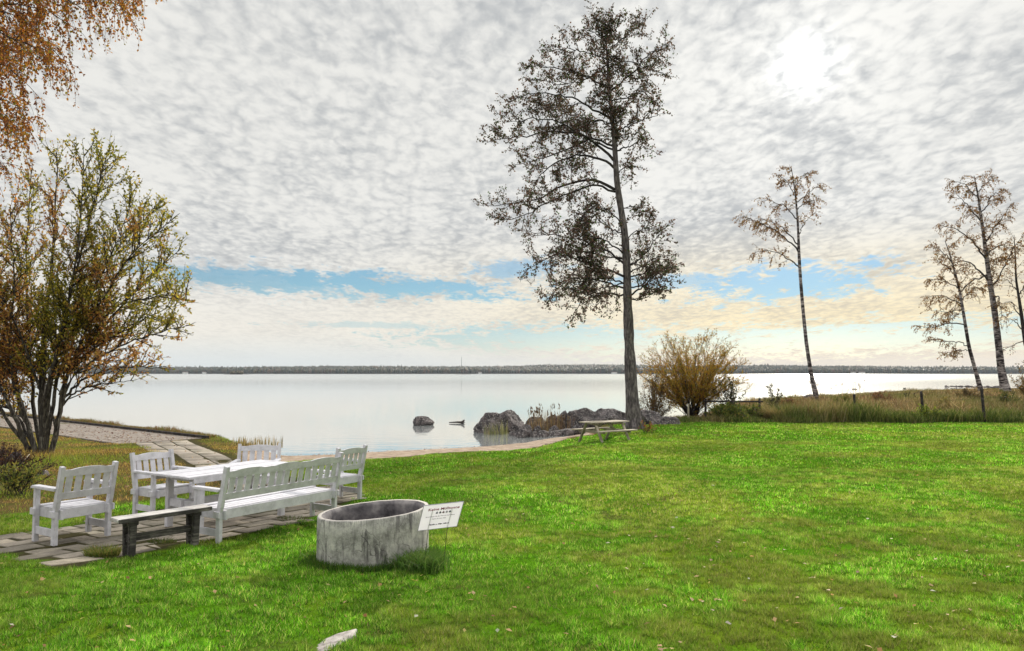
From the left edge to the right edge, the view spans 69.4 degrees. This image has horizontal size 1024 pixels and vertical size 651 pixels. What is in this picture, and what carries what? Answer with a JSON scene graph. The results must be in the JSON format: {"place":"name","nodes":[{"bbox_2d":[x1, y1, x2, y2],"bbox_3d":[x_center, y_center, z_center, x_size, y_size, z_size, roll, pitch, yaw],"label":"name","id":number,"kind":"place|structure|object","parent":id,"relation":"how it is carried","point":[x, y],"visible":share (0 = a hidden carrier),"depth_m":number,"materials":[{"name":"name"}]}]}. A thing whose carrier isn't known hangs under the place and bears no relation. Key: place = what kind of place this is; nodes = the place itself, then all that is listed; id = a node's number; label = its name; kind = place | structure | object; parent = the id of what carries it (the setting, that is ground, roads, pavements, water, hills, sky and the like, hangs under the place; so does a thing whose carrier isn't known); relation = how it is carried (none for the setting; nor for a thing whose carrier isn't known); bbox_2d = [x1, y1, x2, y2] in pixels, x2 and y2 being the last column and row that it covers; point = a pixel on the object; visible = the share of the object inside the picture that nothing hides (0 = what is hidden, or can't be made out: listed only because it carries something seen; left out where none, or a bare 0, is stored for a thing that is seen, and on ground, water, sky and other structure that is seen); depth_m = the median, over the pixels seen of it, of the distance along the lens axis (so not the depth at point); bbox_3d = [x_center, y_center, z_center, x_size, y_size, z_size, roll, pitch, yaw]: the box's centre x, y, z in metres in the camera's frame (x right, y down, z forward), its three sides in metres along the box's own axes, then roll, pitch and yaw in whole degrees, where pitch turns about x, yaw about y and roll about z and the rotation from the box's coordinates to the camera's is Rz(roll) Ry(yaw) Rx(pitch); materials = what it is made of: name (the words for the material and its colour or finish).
{"place":"outdoors","nodes":[
{"label":"outdoors","id":0,"kind":"place"},
{"bbox_2d":[0,486,366,565],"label":"terrace paving","id":1,"kind":"structure","parent":0,"point":[25,543],"depth_m":9.30,"materials":[{"name":"grey stone"}]},
{"bbox_2d":[30,461,118,545],"bbox_3d":[-5.257,2.102,8.901,0.664,0.909,0.720,-2,-4,32],"label":"garden chair","id":2,"kind":"object","parent":1,"relation":"on","point":[58,509],"visible":1,"depth_m":8.76,"materials":[{"name":"white paint"}]},
{"bbox_2d":[73,542,121,557],"bbox_3d":[-4.452,2.445,8.043,0.542,0.153,0.469,0,-4,0],"label":"grass tuft","id":3,"kind":"object","parent":1,"relation":"on","point":[97,551],"visible":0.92,"depth_m":7.99,"materials":[{"name":"green plant"}]},
{"bbox_2d":[129,449,195,513],"bbox_3d":[-5.185,2.334,10.992,0.664,0.909,0.720,-2,-4,32],"label":"garden chair","id":4,"kind":"object","parent":1,"relation":"on","point":[153,491],"visible":0.74,"depth_m":10.92,"materials":[{"name":"white paint"}]},
{"bbox_2d":[150,460,291,526],"bbox_3d":[-3.970,2.353,10.331,0.843,0.732,1.800,-2,-4,32],"label":"garden table","id":5,"kind":"object","parent":1,"relation":"on","point":[200,476],"visible":0.57,"depth_m":9.90,"materials":[{"name":"white paint"}]},
{"bbox_2d":[228,443,280,490],"bbox_3d":[-4.302,2.466,12.442,0.760,0.909,0.664,1,-4,-9],"label":"garden chair","id":6,"kind":"object","parent":1,"relation":"on","point":[259,449],"visible":0.36,"depth_m":12.71,"materials":[{"name":"white paint"}]},
{"bbox_2d":[191,452,343,543],"bbox_3d":[-3.128,2.188,9.663,0.664,0.929,1.960,-2,-4,32],"label":"garden bench","id":7,"kind":"object","parent":1,"relation":"on","point":[238,502],"visible":0.95,"depth_m":9.41,"materials":[{"name":"white paint"}]},
{"bbox_2d":[277,515,308,520],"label":"grass tuft","id":8,"kind":"object","parent":1,"relation":"on","point":[282,517],"visible":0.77,"depth_m":10.55,"materials":[{"name":"green plant"}]},
{"bbox_2d":[312,445,367,503],"bbox_3d":[-2.877,2.448,12.296,0.664,0.909,0.720,-2,-4,32],"label":"garden chair","id":9,"kind":"object","parent":1,"relation":"on","point":[348,478],"visible":0.66,"depth_m":12.32,"materials":[{"name":"white paint"}]},
{"bbox_2d":[136,440,289,489],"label":"path paving","id":10,"kind":"structure","parent":0,"point":[188,455],"depth_m":22.08,"materials":[{"name":"beige stone"}]},
{"bbox_2d":[242,432,588,461],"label":"beach sand","id":11,"kind":"structure","parent":0,"point":[390,454],"depth_m":25.17,"materials":[{"name":"beige sand"}]},
{"bbox_2d":[515,429,528,437],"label":"shore stone","id":12,"kind":"object","parent":11,"relation":"on","point":[521,433],"visible":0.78,"depth_m":32.82,"materials":[{"name":"stone"}]},
{"bbox_2d":[557,428,574,434],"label":"shore stone","id":13,"kind":"object","parent":11,"relation":"on","point":[566,431],"visible":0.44,"depth_m":33.91,"materials":[{"name":"stone"}]},
{"bbox_2d":[571,425,584,433],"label":"shore stone","id":14,"kind":"object","parent":11,"relation":"on","point":[575,427],"visible":0.45,"depth_m":34.38,"materials":[{"name":"stone"}]},
{"bbox_2d":[0,388,1023,650],"bbox_3d":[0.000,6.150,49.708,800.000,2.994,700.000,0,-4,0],"label":"ground","id":15,"kind":"structure","parent":0,"point":[6,504],"depth_m":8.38,"materials":[{"name":"green plant"}]},
{"bbox_2d":[0,461,57,495],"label":"garden herb","id":16,"kind":"object","parent":15,"relation":"on","point":[12,483],"visible":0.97,"depth_m":12.79,"materials":[{"name":"green plant"}]},
{"bbox_2d":[0,441,60,477],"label":"brown bush","id":17,"kind":"object","parent":15,"relation":"on","point":[5,461],"visible":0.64,"depth_m":15.37,"materials":[{"name":"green plant"}]},
{"bbox_2d":[37,470,49,475],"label":"rock","id":18,"kind":"object","parent":15,"relation":"on","point":[44,472],"visible":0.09,"depth_m":15.98,"materials":[{"name":"stone"}]},
{"bbox_2d":[0,0,166,203],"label":"weeping birch","id":19,"kind":"object","parent":15,"relation":"on","point":[20,32],"visible":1,"depth_m":12.02,"materials":[{"name":"orange plant"}]},
{"bbox_2d":[0,122,198,454],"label":"multi stem tree","id":20,"kind":"object","parent":15,"relation":"on","point":[17,345],"visible":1,"depth_m":20.21,"materials":[{"name":"green plant"}]},
{"bbox_2d":[0,413,208,443],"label":"boardwalk","id":21,"kind":"structure","parent":15,"relation":"on","point":[136,436],"depth_m":30.30,"materials":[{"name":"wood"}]},
{"bbox_2d":[1,419,193,442],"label":"boardwalk leaf litter","id":22,"kind":"object","parent":21,"relation":"on","point":[107,431],"visible":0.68,"depth_m":29.68,"materials":[{"name":"brown plant"}]},
{"bbox_2d":[0,411,223,437],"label":"bank herbs","id":23,"kind":"object","parent":15,"relation":"on","point":[90,420],"visible":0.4,"depth_m":33.61,"materials":[{"name":"green plant"}]},
{"bbox_2d":[0,427,249,513],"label":"bank grass","id":24,"kind":"structure","parent":15,"relation":"on","point":[56,455],"depth_m":19.25,"materials":[{"name":"green plant"}]},
{"bbox_2d":[109,504,211,556],"bbox_3d":[-3.932,2.310,8.327,0.247,0.426,1.059,-3,-5,39],"label":"plank bench","id":25,"kind":"object","parent":15,"relation":"on","point":[131,536],"visible":0.99,"depth_m":8.26,"materials":[{"name":"grey wood"}]},
{"bbox_2d":[147,537,177,543],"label":"grass tuft","id":26,"kind":"object","parent":15,"relation":"on","point":[157,541],"visible":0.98,"depth_m":8.78,"materials":[{"name":"green plant"}]},
{"bbox_2d":[0,430,479,510],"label":"bank leaf litter","id":27,"kind":"object","parent":15,"relation":"on","point":[118,466],"visible":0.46,"depth_m":19.33,"materials":[{"name":"brown plant"}]},
{"bbox_2d":[227,434,282,447],"bbox_3d":[-8.672,3.930,25.101,1.707,0.471,0.984,0,-4,0],"label":"reed clump","id":28,"kind":"object","parent":15,"relation":"on","point":[251,442],"visible":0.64,"depth_m":25.08,"materials":[{"name":"brown plant"}]},
{"bbox_2d":[317,629,356,650],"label":"flat stone","id":29,"kind":"object","parent":15,"relation":"on","point":[341,636],"visible":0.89,"depth_m":5.06,"materials":[{"name":"grey stone"}]},
{"bbox_2d":[286,543,450,574],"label":"ring grass","id":30,"kind":"structure","parent":15,"relation":"on","point":[314,562],"depth_m":7.28,"materials":[{"name":"green plant"}]},
{"bbox_2d":[316,499,428,568],"bbox_3d":[-1.474,2.269,7.873,1.179,0.704,1.178,0,-4,0],"label":"fire ring","id":31,"kind":"object","parent":15,"relation":"on","point":[367,533],"visible":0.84,"depth_m":7.41,"materials":[{"name":"concrete"}]},
{"bbox_2d":[374,543,467,575],"bbox_3d":[-0.873,2.320,7.321,0.900,0.268,0.872,-2,-4,32],"label":"grass tuft","id":32,"kind":"object","parent":15,"relation":"on","point":[422,563],"visible":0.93,"depth_m":7.27,"materials":[{"name":"green plant"}]},
{"bbox_2d":[417,501,463,567],"bbox_3d":[-0.710,2.110,7.233,0.419,0.792,0.291,2,-4,-24],"label":"lawn sign","id":33,"kind":"object","parent":15,"relation":"on","point":[441,515],"visible":1,"depth_m":7.22,"materials":[{"name":"white"}]},
{"bbox_2d":[2,439,1023,650],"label":"lawn leaf litter","id":34,"kind":"object","parent":15,"relation":"on","point":[509,629],"visible":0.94,"depth_m":6.31,"materials":[{"name":"brown plant"}]},
{"bbox_2d":[525,417,545,430],"bbox_3d":[1.154,4.978,36.356,1.094,1.026,0.825,0,-4,0],"label":"rock","id":35,"kind":"object","parent":15,"relation":"on","point":[543,424],"visible":0.29,"depth_m":36.11,"materials":[{"name":"stone"}]},
{"bbox_2d":[536,430,548,436],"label":"shore stone","id":36,"kind":"object","parent":15,"relation":"on","point":[542,433],"visible":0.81,"depth_m":33.02,"materials":[{"name":"stone"}]},
{"bbox_2d":[527,403,559,430],"bbox_3d":[1.488,4.595,35.435,1.692,1.879,1.171,1,-4,-15],"label":"reed clump","id":37,"kind":"object","parent":15,"relation":"on","point":[537,411],"visible":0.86,"depth_m":35.34,"materials":[{"name":"brown plant"}]},
{"bbox_2d":[545,415,558,428],"bbox_3d":[1.985,5.015,36.728,0.945,1.210,0.737,-1,-4,10],"label":"rock","id":38,"kind":"object","parent":15,"relation":"on","point":[552,421],"visible":0.12,"depth_m":36.50,"materials":[{"name":"stone"}]},
{"bbox_2d":[549,431,560,435],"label":"shore stone","id":39,"kind":"object","parent":15,"relation":"on","point":[554,433],"visible":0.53,"depth_m":33.50,"materials":[{"name":"stone"}]},
{"bbox_2d":[549,415,570,429],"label":"reed clump","id":40,"kind":"object","parent":15,"relation":"on","point":[560,423],"visible":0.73,"depth_m":35.58,"materials":[{"name":"brown plant"}]},
{"bbox_2d":[558,410,566,428],"bbox_3d":[2.546,4.820,36.767,0.658,1.211,0.497,0,-4,0],"label":"rock","id":41,"kind":"object","parent":15,"relation":"on","point":[563,413],"visible":0.41,"depth_m":36.61,"materials":[{"name":"stone"}]},
{"bbox_2d":[471,0,684,428],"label":"alder tree","id":42,"kind":"object","parent":15,"relation":"on","point":[576,126],"visible":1,"depth_m":33.28,"materials":[{"name":"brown plant"}]},
{"bbox_2d":[564,408,601,429],"bbox_3d":[3.488,5.059,36.927,2.050,1.945,1.913,2,-4,-33],"label":"boulder","id":43,"kind":"object","parent":15,"relation":"on","point":[579,415],"visible":0.34,"depth_m":36.34,"materials":[{"name":"stone"}]},
{"bbox_2d":[571,420,637,442],"bbox_3d":[3.462,3.976,27.702,1.850,0.784,1.668,2,-4,-34],"label":"picnic table","id":44,"kind":"object","parent":15,"relation":"on","point":[597,425],"visible":0.95,"depth_m":27.57,"materials":[{"name":"grey wood"}]},
{"bbox_2d":[599,408,625,425],"bbox_3d":[4.943,5.111,37.149,2.607,1.878,2.000,0,-4,0],"label":"boulder","id":45,"kind":"object","parent":15,"relation":"on","point":[610,414],"visible":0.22,"depth_m":36.95,"materials":[{"name":"stone"}]},
{"bbox_2d":[639,420,659,432],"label":"russet herb","id":46,"kind":"object","parent":15,"relation":"on","point":[648,429],"visible":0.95,"depth_m":30.74,"materials":[{"name":"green plant"}]},
{"bbox_2d":[641,409,661,424],"bbox_3d":[6.959,4.922,36.339,1.848,1.625,1.594,2,-4,-34],"label":"boulder","id":47,"kind":"object","parent":15,"relation":"on","point":[653,417],"visible":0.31,"depth_m":35.92,"materials":[{"name":"stone"}]},
{"bbox_2d":[639,369,679,416],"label":"thicket","id":48,"kind":"object","parent":15,"relation":"on","point":[653,402],"visible":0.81,"depth_m":40.34,"materials":[{"name":"brown plant"}]},
{"bbox_2d":[659,416,679,423],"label":"boulder","id":49,"kind":"object","parent":15,"relation":"on","point":[668,420],"visible":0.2,"depth_m":35.93,"materials":[{"name":"stone"}]},
{"bbox_2d":[637,328,752,415],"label":"willow bush","id":50,"kind":"object","parent":15,"relation":"on","point":[701,386],"visible":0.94,"depth_m":41.15,"materials":[{"name":"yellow plant"}]},
{"bbox_2d":[704,401,750,421],"bbox_3d":[11.199,4.513,38.625,2.496,1.182,2.148,-3,-5,38],"label":"bramble bush","id":51,"kind":"object","parent":15,"relation":"on","point":[727,410],"visible":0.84,"depth_m":38.44,"materials":[{"name":"green plant"}]},
{"bbox_2d":[711,376,745,405],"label":"bush","id":52,"kind":"object","parent":15,"relation":"on","point":[727,394],"visible":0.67,"depth_m":40.76,"materials":[{"name":"green plant"}]},
{"bbox_2d":[703,398,762,417],"bbox_3d":[11.977,4.683,40.214,3.477,1.430,0.286,1,-4,-10],"label":"rail fence","id":53,"kind":"object","parent":15,"relation":"on","point":[705,401],"visible":0.7,"depth_m":40.00,"materials":[{"name":"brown wood"}]},
{"bbox_2d":[739,401,772,418],"bbox_3d":[12.790,4.593,39.389,1.728,1.117,1.773,0,-4,0],"label":"bramble bush","id":54,"kind":"object","parent":15,"relation":"on","point":[751,412],"visible":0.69,"depth_m":39.30,"materials":[{"name":"green plant"}]},
{"bbox_2d":[762,384,782,407],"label":"tall herb","id":55,"kind":"object","parent":15,"relation":"on","point":[778,396],"visible":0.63,"depth_m":42.29,"materials":[{"name":"green plant"}]},
{"bbox_2d":[751,405,797,419],"bbox_3d":[13.998,4.568,38.971,2.992,0.932,2.722,2,-4,-34],"label":"sedge tussock","id":56,"kind":"object","parent":15,"relation":"on","point":[769,412],"visible":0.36,"depth_m":38.68,"materials":[{"name":"green plant"}]},
{"bbox_2d":[730,165,831,399],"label":"birch tree","id":57,"kind":"object","parent":15,"relation":"on","point":[810,369],"visible":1,"depth_m":57.42,"materials":[{"name":"brown plant"}]},
{"bbox_2d":[780,395,803,405],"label":"field shrub","id":58,"kind":"object","parent":15,"relation":"on","point":[790,400],"visible":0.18,"depth_m":42.74,"materials":[{"name":"brown plant"}]},
{"bbox_2d":[768,402,816,413],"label":"sedge tussock","id":59,"kind":"object","parent":15,"relation":"on","point":[778,408],"visible":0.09,"depth_m":39.15,"materials":[{"name":"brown plant"}]},
{"bbox_2d":[801,403,837,418],"bbox_3d":[16.256,4.541,39.153,3.536,0.953,2.685,0,-4,0],"label":"sedge tussock","id":60,"kind":"object","parent":15,"relation":"on","point":[821,408],"visible":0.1,"depth_m":38.76,"materials":[{"name":"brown plant"}]},
{"bbox_2d":[800,374,864,397],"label":"reed clump","id":61,"kind":"object","parent":15,"relation":"on","point":[836,386],"visible":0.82,"depth_m":59.75,"materials":[{"name":"plant"}]},
{"bbox_2d":[828,389,858,405],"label":"field shrub","id":62,"kind":"object","parent":15,"relation":"on","point":[844,398],"visible":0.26,"depth_m":45.71,"materials":[{"name":"brown plant"}]},
{"bbox_2d":[670,386,1023,422],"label":"rough grass","id":63,"kind":"structure","parent":15,"relation":"on","point":[866,406],"depth_m":38.41,"materials":[{"name":"plant"}]},
{"bbox_2d":[868,390,896,403],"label":"field shrub","id":64,"kind":"object","parent":15,"relation":"on","point":[878,395],"visible":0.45,"depth_m":49.77,"materials":[{"name":"brown plant"}]},
{"bbox_2d":[769,388,1019,421],"bbox_3d":[20.507,4.218,38.724,14.335,2.175,0.546,-1,-4,13],"label":"wire fence","id":65,"kind":"object","parent":15,"relation":"on","point":[982,400],"visible":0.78,"depth_m":37.98,"materials":[{"name":"brown wood"}]},
{"bbox_2d":[910,404,942,420],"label":"yellow green herb","id":66,"kind":"object","parent":15,"relation":"on","point":[924,408],"visible":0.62,"depth_m":37.99,"materials":[{"name":"green plant"}]},
{"bbox_2d":[935,397,963,408],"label":"field shrub","id":67,"kind":"object","parent":15,"relation":"on","point":[944,399],"visible":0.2,"depth_m":43.54,"materials":[{"name":"brown plant"}]},
{"bbox_2d":[911,237,988,391],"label":"birch tree","id":68,"kind":"object","parent":15,"relation":"on","point":[968,345],"visible":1,"depth_m":63.17,"materials":[{"name":"brown plant"}]},
{"bbox_2d":[928,413,975,421],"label":"sedge tussock","id":69,"kind":"object","parent":15,"relation":"on","point":[960,417],"visible":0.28,"depth_m":37.78,"materials":[{"name":"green plant"}]},
{"bbox_2d":[954,388,980,398],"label":"field shrub","id":70,"kind":"object","parent":15,"relation":"on","point":[965,392],"visible":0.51,"depth_m":53.44,"materials":[{"name":"brown plant"}]},
{"bbox_2d":[932,168,1023,390],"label":"birch tree","id":71,"kind":"object","parent":15,"relation":"on","point":[1004,384],"visible":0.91,"depth_m":65.40,"materials":[{"name":"brown plant"}]},
{"bbox_2d":[988,391,1023,406],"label":"field shrub","id":72,"kind":"object","parent":15,"relation":"on","point":[1005,396],"visible":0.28,"depth_m":45.64,"materials":[{"name":"green plant"}]},
{"bbox_2d":[994,232,1023,354],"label":"birch tree","id":73,"kind":"object","parent":15,"relation":"on","point":[1020,313],"visible":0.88,"depth_m":67.27,"materials":[{"name":"brown plant"}]},
{"bbox_2d":[1008,360,1023,394],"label":"edge shrub","id":74,"kind":"object","parent":15,"relation":"on","point":[1021,385],"visible":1,"depth_m":50.14,"materials":[{"name":"plant"}]},
{"bbox_2d":[0,374,1023,455],"bbox_3d":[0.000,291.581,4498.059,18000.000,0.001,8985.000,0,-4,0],"label":"water","id":75,"kind":"structure","parent":0,"point":[315,414],"depth_m":76.85,"materials":[{"name":"grey liquid"}]},
{"bbox_2d":[230,370,243,373],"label":"islet","id":76,"kind":"object","parent":75,"relation":"in","point":[236,372],"visible":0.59,"depth_m":1493.89,"materials":[{"name":"stone"}]},
{"bbox_2d":[413,416,434,424],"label":"boulder","id":77,"kind":"object","parent":75,"relation":"in","point":[421,420],"visible":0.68,"depth_m":40.42,"materials":[{"name":"stone"}]},
{"bbox_2d":[449,420,464,423],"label":"driftwood log","id":78,"kind":"object","parent":75,"relation":"on","point":[462,422],"visible":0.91,"depth_m":41.79,"materials":[{"name":"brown wood"}]},
{"bbox_2d":[473,412,504,433],"bbox_3d":[-0.775,4.995,35.887,1.622,1.597,1.983,-3,-5,43],"label":"boulder","id":79,"kind":"object","parent":75,"relation":"in","point":[487,418],"visible":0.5,"depth_m":35.39,"materials":[{"name":"stone"}]},
{"bbox_2d":[483,420,508,434],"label":"reed clump","id":80,"kind":"object","parent":75,"relation":"in","point":[494,429],"visible":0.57,"depth_m":34.45,"materials":[{"name":"green plant"}]},
{"bbox_2d":[498,410,524,432],"bbox_3d":[-0.183,4.988,36.054,1.678,1.781,1.700,0,-4,0],"label":"boulder","id":81,"kind":"object","parent":75,"relation":"in","point":[511,420],"visible":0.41,"depth_m":35.48,"materials":[{"name":"stone"}]},
{"bbox_2d":[509,431,516,435],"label":"shore stone","id":82,"kind":"object","parent":75,"relation":"in","point":[512,433],"visible":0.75,"depth_m":33.66,"materials":[{"name":"stone"}]},
{"bbox_2d":[523,425,531,430],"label":"shore stone","id":83,"kind":"object","parent":75,"relation":"in","point":[527,427],"visible":0.51,"depth_m":34.67,"materials":[{"name":"stone"}]},
{"bbox_2d":[528,431,537,436],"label":"shore stone","id":84,"kind":"object","parent":75,"relation":"in","point":[532,434],"visible":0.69,"depth_m":33.08,"materials":[{"name":"stone"}]},
{"bbox_2d":[533,426,541,431],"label":"shore stone","id":85,"kind":"object","parent":75,"relation":"in","point":[537,428],"visible":0.52,"depth_m":34.85,"materials":[{"name":"stone"}]},
{"bbox_2d":[549,425,558,430],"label":"shore stone","id":86,"kind":"object","parent":75,"relation":"in","point":[554,428],"visible":0.51,"depth_m":34.55,"materials":[{"name":"stone"}]},
{"bbox_2d":[0,0,1023,367],"label":"sky","id":87,"kind":"structure","parent":0,"point":[322,164],"materials":[{"name":"white"}]},
{"bbox_2d":[80,372,1023,373],"bbox_3d":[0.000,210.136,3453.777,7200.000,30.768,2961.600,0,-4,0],"label":"hills","id":88,"kind":"structure","parent":0,"point":[588,373],"depth_m":2502.65,"materials":[{"name":"grey"}]},
{"bbox_2d":[6,363,1023,373],"bbox_3d":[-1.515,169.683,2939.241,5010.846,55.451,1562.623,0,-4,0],"label":"forest","id":89,"kind":"object","parent":88,"relation":"on","point":[598,369],"visible":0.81,"depth_m":2531.15,"materials":[{"name":"green plant"}]}
]}

